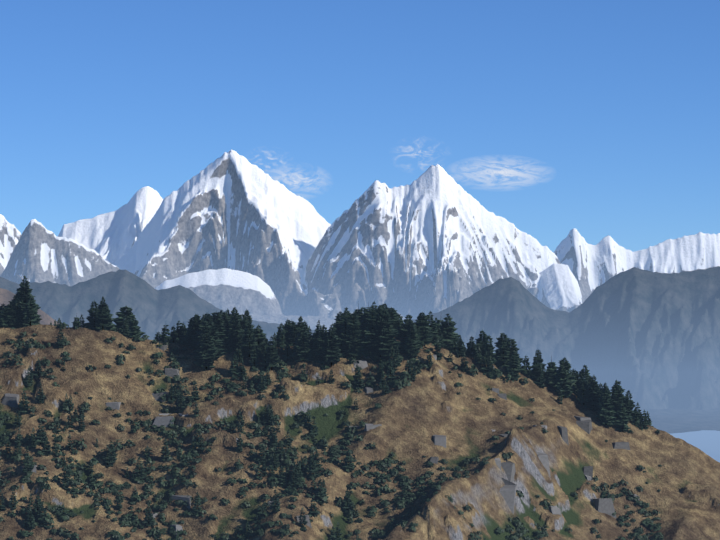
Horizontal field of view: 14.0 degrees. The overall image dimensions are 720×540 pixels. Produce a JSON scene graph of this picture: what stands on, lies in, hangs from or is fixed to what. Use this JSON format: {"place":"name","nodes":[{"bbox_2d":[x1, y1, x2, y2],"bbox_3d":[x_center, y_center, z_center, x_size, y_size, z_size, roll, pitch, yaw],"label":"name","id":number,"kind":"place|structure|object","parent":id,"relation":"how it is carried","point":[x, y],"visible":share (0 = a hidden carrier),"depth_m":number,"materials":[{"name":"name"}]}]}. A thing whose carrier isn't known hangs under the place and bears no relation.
{"place":"outdoors","nodes":[
{"label":"outdoors","id":0,"kind":"place"},
{"bbox_2d":[0,288,59,325],"bbox_3d":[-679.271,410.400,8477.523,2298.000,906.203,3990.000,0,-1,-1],"label":"hill","id":1,"kind":"structure","parent":0,"point":[6,296],"depth_m":8453.62,"materials":[{"name":"grey stone"}]},
{"bbox_2d":[284,174,311,185],"bbox_3d":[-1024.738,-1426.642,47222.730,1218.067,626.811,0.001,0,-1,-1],"label":"cloud","id":2,"kind":"structure","parent":0,"point":[298,176],"depth_m":47222.72,"materials":[{"name":"white"}]},
{"bbox_2d":[0,324,719,539],"bbox_3d":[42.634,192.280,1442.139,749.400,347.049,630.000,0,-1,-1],"label":"hill terrain","id":3,"kind":"structure","parent":0,"point":[423,409],"depth_m":1335.69,"materials":[{"name":"brown soil"}]},
{"bbox_2d":[0,345,639,534],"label":"outcrop rocks","id":4,"kind":"object","parent":3,"relation":"on","point":[507,491],"visible":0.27,"depth_m":1336.13,"materials":[{"name":"grey stone"}]},
{"bbox_2d":[0,275,652,539],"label":"trees","id":5,"kind":"object","parent":3,"relation":"on","point":[371,332],"visible":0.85,"depth_m":1381.16,"materials":[{"name":"green plant"}]},
{"bbox_2d":[0,322,663,539],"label":"slope shrubs","id":6,"kind":"object","parent":3,"relation":"on","point":[402,479],"visible":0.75,"depth_m":1304.79,"materials":[{"name":"green plant"}]},
{"bbox_2d":[0,150,719,331],"bbox_3d":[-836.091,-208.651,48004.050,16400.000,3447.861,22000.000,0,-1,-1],"label":"snowy mountains","id":7,"kind":"structure","parent":0,"point":[230,230],"depth_m":45704.24,"materials":[{"name":"white snow"}]},
{"bbox_2d":[0,266,719,433],"bbox_3d":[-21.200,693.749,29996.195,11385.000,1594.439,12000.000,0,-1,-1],"label":"mountain ridge","id":8,"kind":"structure","parent":0,"point":[650,340],"depth_m":32069.89,"materials":[{"name":"grey stone"}]},
{"bbox_2d":[0,0,719,251],"label":"sky","id":9,"kind":"structure","parent":0,"point":[609,110],"materials":[{"name":"blue"}]},
{"bbox_2d":[479,166,525,178],"bbox_3d":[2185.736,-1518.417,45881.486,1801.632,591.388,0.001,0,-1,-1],"label":"cloud","id":10,"kind":"structure","parent":0,"point":[505,172],"depth_m":45883.24,"materials":[{"name":"white"}]},
{"bbox_2d":[670,430,719,461],"bbox_3d":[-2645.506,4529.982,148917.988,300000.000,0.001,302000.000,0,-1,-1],"label":"lake","id":11,"kind":"structure","parent":0,"point":[707,442],"depth_m":45214.16,"materials":[{"name":"blue liquid"}]}
]}

